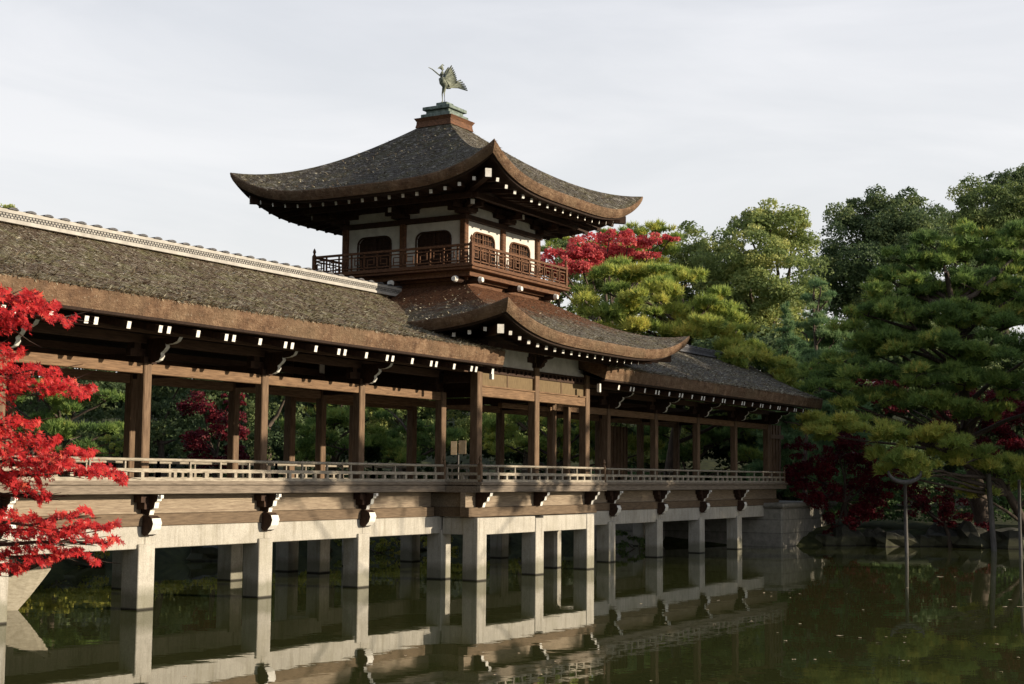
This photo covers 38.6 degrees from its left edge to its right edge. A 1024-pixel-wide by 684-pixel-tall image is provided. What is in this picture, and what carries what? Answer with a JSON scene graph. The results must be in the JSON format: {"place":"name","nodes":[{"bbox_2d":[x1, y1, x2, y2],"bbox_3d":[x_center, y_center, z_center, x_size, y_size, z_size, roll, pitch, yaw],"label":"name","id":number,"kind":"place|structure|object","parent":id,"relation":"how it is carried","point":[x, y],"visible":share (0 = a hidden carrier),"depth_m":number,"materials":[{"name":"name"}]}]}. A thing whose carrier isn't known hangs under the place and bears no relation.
{"place":"outdoors","nodes":[
{"label":"outdoors","id":0,"kind":"place"},
{"bbox_2d":[0,64,822,623],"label":"covered bridge","id":1,"kind":"structure","parent":0,"point":[442,220],"depth_m":34.35,"materials":[{"name":"wood"}]},
{"bbox_2d":[451,440,465,478],"bbox_3d":[-1.345,2.970,36.502,0.338,1.024,0.300,-3,-6,30],"label":"notice stand","id":2,"kind":"object","parent":1,"relation":"on","point":[462,446],"visible":0.7,"depth_m":36.53,"materials":[{"name":"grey wood"}]},
{"bbox_2d":[0,543,1023,683],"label":"pond water","id":3,"kind":"structure","parent":0,"point":[507,622],"depth_m":24.13,"materials":[{"name":"green liquid"}]},
{"bbox_2d":[7,558,54,610],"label":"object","id":4,"kind":"object","parent":3,"relation":"on","point":[21,589],"visible":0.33,"depth_m":25.79,"materials":[{"name":"beige wood"}]},
{"bbox_2d":[79,551,109,566],"bbox_3d":[-12.095,5.151,37.983,3.374,1.562,1.670,0,-5,2],"label":"shrub","id":5,"kind":"object","parent":3,"relation":"on","point":[105,552],"visible":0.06,"depth_m":37.85,"materials":[{"name":"green plant"}]},
{"bbox_2d":[186,545,217,561],"bbox_3d":[-8.640,6.103,41.337,1.441,0.928,1.364,3,-6,-25],"label":"shore rock","id":6,"kind":"object","parent":3,"relation":"on","point":[206,553],"visible":0.38,"depth_m":40.75,"materials":[{"name":"grey stone"}]},
{"bbox_2d":[334,537,400,552],"bbox_3d":[-4.541,6.641,45.963,2.314,1.002,1.092,0,-5,7],"label":"shrub","id":7,"kind":"object","parent":3,"relation":"on","point":[378,547],"visible":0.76,"depth_m":45.90,"materials":[{"name":"green plant"}]},
{"bbox_2d":[420,534,458,551],"bbox_3d":[-2.295,6.763,46.917,1.376,1.760,0.749,1,-5,-8],"label":"shrub","id":8,"kind":"object","parent":3,"relation":"on","point":[452,548],"visible":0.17,"depth_m":46.92,"materials":[{"name":"green plant"}]},
{"bbox_2d":[486,534,510,544],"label":"shore rock","id":9,"kind":"object","parent":3,"relation":"on","point":[488,539],"visible":0.03,"depth_m":51.04,"materials":[{"name":"grey stone"}]},
{"bbox_2d":[615,530,644,548],"bbox_3d":[4.203,7.195,49.935,1.791,1.562,0.908,1,-5,-1],"label":"shrub","id":10,"kind":"object","parent":3,"relation":"on","point":[621,545],"visible":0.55,"depth_m":49.87,"materials":[{"name":"green plant"}]},
{"bbox_2d":[615,501,837,546],"bbox_3d":[7.698,7.168,55.894,7.330,2.160,7.680,-3,-6,30],"label":"stone abutment","id":11,"kind":"object","parent":3,"relation":"on","point":[785,523],"visible":0.21,"depth_m":53.30,"materials":[{"name":"grey stone"}]},
{"bbox_2d":[815,533,837,545],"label":"shore rock","id":12,"kind":"object","parent":3,"relation":"on","point":[827,539],"visible":0.53,"depth_m":53.82,"materials":[{"name":"grey stone"}]},
{"bbox_2d":[833,525,865,545],"bbox_3d":[12.497,7.503,54.233,1.391,1.454,1.683,-3,-6,30],"label":"shore rock","id":13,"kind":"object","parent":3,"relation":"on","point":[845,535],"visible":0.52,"depth_m":53.81,"materials":[{"name":"grey stone"}]},
{"bbox_2d":[863,527,884,544],"bbox_3d":[13.375,7.439,54.452,1.184,1.126,1.012,2,-6,-17],"label":"shore rock","id":14,"kind":"object","parent":3,"relation":"on","point":[868,534],"visible":0.31,"depth_m":54.23,"materials":[{"name":"grey stone"}]},
{"bbox_2d":[869,530,919,546],"bbox_3d":[14.159,7.431,53.724,1.922,1.056,1.699,0,-5,0],"label":"shore rock","id":15,"kind":"object","parent":3,"relation":"on","point":[894,538],"visible":0.49,"depth_m":53.16,"materials":[{"name":"grey stone"}]},
{"bbox_2d":[887,471,921,552],"bbox_3d":[13.066,5.950,48.608,1.178,3.334,0.357,1,-5,-1],"label":"wooden prop","id":16,"kind":"object","parent":3,"relation":"in","point":[904,483],"visible":0.97,"depth_m":48.59,"materials":[{"name":"grey wood"}]},
{"bbox_2d":[925,522,959,546],"bbox_3d":[16.164,7.422,54.141,2.130,1.530,1.898,-3,-6,30],"label":"shore rock","id":17,"kind":"object","parent":3,"relation":"on","point":[937,533],"visible":0.2,"depth_m":53.62,"materials":[{"name":"grey stone"}]},
{"bbox_2d":[985,474,996,550],"bbox_3d":[16.568,6.191,50.505,0.546,3.269,0.217,5,-7,-41],"label":"wooden prop","id":18,"kind":"object","parent":3,"relation":"on","point":[991,515],"visible":0.79,"depth_m":50.46,"materials":[{"name":"brown wood"}]},
{"bbox_2d":[1017,480,1022,555],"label":"wooden prop","id":19,"kind":"object","parent":3,"relation":"on","point":[1019,517],"visible":0.79,"depth_m":47.24,"materials":[{"name":"grey wood"}]},
{"bbox_2d":[0,0,1023,376],"label":"sky","id":20,"kind":"structure","parent":0,"point":[135,116],"materials":[{"name":"white"}]},
{"bbox_2d":[14,410,1023,568],"bbox_3d":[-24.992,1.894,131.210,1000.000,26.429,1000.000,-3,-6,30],"label":"ground","id":21,"kind":"structure","parent":0,"point":[181,554],"depth_m":55.79,"materials":[{"name":"green plant"}]},
{"bbox_2d":[0,203,15,207],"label":"broadleaf tree","id":22,"kind":"object","parent":21,"relation":"on","point":[8,206],"depth_m":65.81,"materials":[{"name":"green plant"}]},
{"bbox_2d":[13,378,124,475],"bbox_3d":[-16.245,3.519,49.567,6.241,4.834,3.302,0,-5,9],"label":"pine tree","id":23,"kind":"object","parent":21,"relation":"on","point":[66,429],"visible":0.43,"depth_m":49.58,"materials":[{"name":"green plant"}]},
{"bbox_2d":[13,367,124,473],"bbox_3d":[-19.911,2.803,62.068,7.650,8.425,4.423,1,-5,-4],"label":"broadleaf tree","id":24,"kind":"object","parent":21,"relation":"on","point":[31,405],"visible":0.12,"depth_m":61.64,"materials":[{"name":"green plant"}]},
{"bbox_2d":[0,282,140,577],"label":"maple tree","id":25,"kind":"object","parent":21,"relation":"on","point":[11,319],"visible":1,"depth_m":11.69,"materials":[{"name":"red plant"}]},
{"bbox_2d":[64,552,105,566],"bbox_3d":[-11.198,5.750,38.150,0.958,0.748,1.195,-3,-6,30],"label":"shore rock","id":26,"kind":"object","parent":21,"relation":"on","point":[83,562],"visible":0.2,"depth_m":37.83,"materials":[{"name":"grey stone"}]},
{"bbox_2d":[97,433,123,467],"bbox_3d":[-11.584,4.145,42.928,1.262,2.918,0.541,1,-5,-5],"label":"shrub","id":27,"kind":"object","parent":21,"relation":"on","point":[117,448],"visible":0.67,"depth_m":42.99,"materials":[{"name":"green plant"}]},
{"bbox_2d":[103,378,221,476],"bbox_3d":[-14.248,3.880,60.011,4.584,6.084,3.214,1,-5,-4],"label":"broadleaf tree","id":28,"kind":"object","parent":21,"relation":"on","point":[157,430],"visible":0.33,"depth_m":59.91,"materials":[{"name":"green plant"}]},
{"bbox_2d":[176,390,249,476],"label":"maple tree","id":29,"kind":"object","parent":21,"relation":"on","point":[200,444],"visible":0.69,"depth_m":51.75,"materials":[{"name":"red plant"}]},
{"bbox_2d":[217,372,308,477],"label":"broadleaf tree","id":30,"kind":"object","parent":21,"relation":"on","point":[248,408],"visible":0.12,"depth_m":63.47,"materials":[{"name":"green plant"}]},
{"bbox_2d":[273,402,393,477],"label":"pine tree","id":31,"kind":"object","parent":21,"relation":"on","point":[335,417],"visible":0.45,"depth_m":49.38,"materials":[{"name":"green plant"}]},
{"bbox_2d":[393,537,426,549],"bbox_3d":[-3.443,6.789,47.975,1.356,1.013,1.521,-3,-6,30],"label":"shore rock","id":32,"kind":"object","parent":21,"relation":"on","point":[421,545],"visible":0.09,"depth_m":47.66,"materials":[{"name":"grey stone"}]},
{"bbox_2d":[364,407,467,471],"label":"pine tree","id":33,"kind":"object","parent":21,"relation":"on","point":[397,451],"visible":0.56,"depth_m":51.40,"materials":[{"name":"green plant"}]},
{"bbox_2d":[349,397,487,477],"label":"broadleaf tree","id":34,"kind":"object","parent":21,"relation":"on","point":[461,420],"visible":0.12,"depth_m":65.77,"materials":[{"name":"green plant"}]},
{"bbox_2d":[14,323,1023,509],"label":"undergrowth","id":35,"kind":"object","parent":21,"relation":"on","point":[372,453],"visible":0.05,"depth_m":72.16,"materials":[{"name":"green plant"}]},
{"bbox_2d":[468,397,632,478],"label":"broadleaf tree","id":36,"kind":"object","parent":21,"relation":"on","point":[523,427],"visible":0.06,"depth_m":65.97,"materials":[{"name":"green plant"}]},
{"bbox_2d":[482,412,666,478],"bbox_3d":[2.085,4.553,53.997,7.336,5.036,2.588,0,-5,2],"label":"pine tree","id":37,"kind":"object","parent":21,"relation":"on","point":[489,422],"visible":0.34,"depth_m":53.84,"materials":[{"name":"green plant"}]},
{"bbox_2d":[541,239,657,461],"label":"broadleaf tree","id":38,"kind":"object","parent":21,"relation":"on","point":[598,283],"visible":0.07,"depth_m":79.30,"materials":[{"name":"green plant"}]},
{"bbox_2d":[540,228,680,425],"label":"maple tree","id":39,"kind":"object","parent":21,"relation":"on","point":[589,251],"visible":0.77,"depth_m":65.75,"materials":[{"name":"red plant"}]},
{"bbox_2d":[542,217,683,315],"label":"tree","id":40,"kind":"object","parent":21,"relation":"on","point":[671,248],"visible":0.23,"depth_m":83.56,"materials":[{"name":"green plant"}]},
{"bbox_2d":[569,253,816,479],"bbox_3d":[7.018,1.708,55.933,9.958,10.680,5.936,0,-5,1],"label":"pine tree","id":41,"kind":"object","parent":21,"relation":"on","point":[702,316],"visible":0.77,"depth_m":55.44,"materials":[{"name":"green plant"}]},
{"bbox_2d":[634,220,755,342],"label":"broadleaf tree","id":42,"kind":"object","parent":21,"relation":"on","point":[681,257],"visible":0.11,"depth_m":89.05,"materials":[{"name":"green plant"}]},
{"bbox_2d":[628,399,761,467],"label":"broadleaf tree","id":43,"kind":"object","parent":21,"relation":"on","point":[683,434],"visible":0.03,"depth_m":69.06,"materials":[{"name":"green plant"}]},
{"bbox_2d":[688,197,844,366],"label":"broadleaf tree","id":44,"kind":"object","parent":21,"relation":"on","point":[752,271],"visible":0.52,"depth_m":83.98,"materials":[{"name":"green plant"}]},
{"bbox_2d":[743,300,831,500],"bbox_3d":[11.947,2.840,64.368,3.767,9.506,3.726,5,-7,-43],"label":"cypress tree","id":45,"kind":"object","parent":21,"relation":"on","point":[788,431],"visible":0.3,"depth_m":63.71,"materials":[{"name":"green plant"}]},
{"bbox_2d":[801,377,807,498],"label":"maple tree","id":46,"kind":"object","parent":21,"relation":"on","point":[805,455],"visible":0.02,"depth_m":61.94,"materials":[{"name":"red plant"}]},
{"bbox_2d":[591,463,1023,522],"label":"shaded bushes","id":47,"kind":"object","parent":21,"relation":"on","point":[893,514],"visible":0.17,"depth_m":56.39,"materials":[{"name":"green plant"}]},
{"bbox_2d":[740,276,899,508],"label":"cypress tree","id":48,"kind":"object","parent":21,"relation":"on","point":[812,348],"visible":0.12,"depth_m":68.15,"materials":[{"name":"green plant"}]},
{"bbox_2d":[782,432,900,535],"bbox_3d":[12.315,5.389,54.437,4.643,4.466,2.434,0,-5,0],"label":"maple tree","id":49,"kind":"object","parent":21,"relation":"on","point":[825,467],"visible":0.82,"depth_m":54.21,"materials":[{"name":"red plant"}]},
{"bbox_2d":[778,184,979,347],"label":"broadleaf tree","id":50,"kind":"object","parent":21,"relation":"on","point":[877,224],"visible":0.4,"depth_m":89.72,"materials":[{"name":"green plant"}]},
{"bbox_2d":[784,393,1023,533],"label":"pine tree","id":51,"kind":"object","parent":21,"relation":"on","point":[980,462],"visible":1,"depth_m":50.27,"materials":[{"name":"green plant"}]},
{"bbox_2d":[795,217,1023,527],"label":"pine tree","id":52,"kind":"object","parent":21,"relation":"on","point":[995,289],"visible":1,"depth_m":52.38,"materials":[{"name":"green plant"}]},
{"bbox_2d":[914,534,936,546],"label":"shore rock","id":53,"kind":"object","parent":21,"relation":"on","point":[924,540],"visible":0.46,"depth_m":53.55,"materials":[{"name":"grey stone"}]},
{"bbox_2d":[868,461,989,546],"bbox_3d":[15.316,6.372,53.512,4.548,4.051,1.610,1,-5,-8],"label":"maple tree","id":54,"kind":"object","parent":21,"relation":"on","point":[946,506],"visible":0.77,"depth_m":53.38,"materials":[{"name":"red plant"}]},
{"bbox_2d":[850,367,1023,508],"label":"maple tree","id":55,"kind":"object","parent":21,"relation":"on","point":[1013,443],"visible":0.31,"depth_m":61.69,"materials":[{"name":"red plant"}]},
{"bbox_2d":[952,520,990,548],"bbox_3d":[16.919,7.357,53.515,1.623,1.646,2.476,-3,-6,30],"label":"shore rock","id":56,"kind":"object","parent":21,"relation":"on","point":[970,534],"visible":0.54,"depth_m":52.93,"materials":[{"name":"grey stone"}]},
{"bbox_2d":[930,173,1023,327],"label":"broadleaf tree","id":57,"kind":"object","parent":21,"relation":"on","point":[1009,206],"visible":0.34,"depth_m":95.01,"materials":[{"name":"green plant"}]},
{"bbox_2d":[958,163,1023,334],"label":"broadleaf tree","id":58,"kind":"object","parent":21,"relation":"on","point":[1017,175],"visible":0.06,"depth_m":111.12,"materials":[{"name":"green plant"}]},
{"bbox_2d":[989,527,1023,548],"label":"shore rock","id":59,"kind":"object","parent":21,"relation":"on","point":[1007,538],"visible":0.46,"depth_m":52.23,"materials":[{"name":"grey stone"}]},
{"bbox_2d":[633,415,762,480],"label":"pine tree","id":60,"kind":"object","parent":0,"point":[713,436],"visible":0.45,"depth_m":57.80,"materials":[{"name":"green plant"}]},
{"bbox_2d":[854,318,1023,472],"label":"tree","id":61,"kind":"object","parent":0,"point":[927,411],"visible":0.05,"depth_m":71.09,"materials":[{"name":"green plant"}]},
{"bbox_2d":[896,467,1010,508],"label":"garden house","id":62,"kind":"structure","parent":0,"point":[931,505],"depth_m":73.78,"materials":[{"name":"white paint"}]}
]}

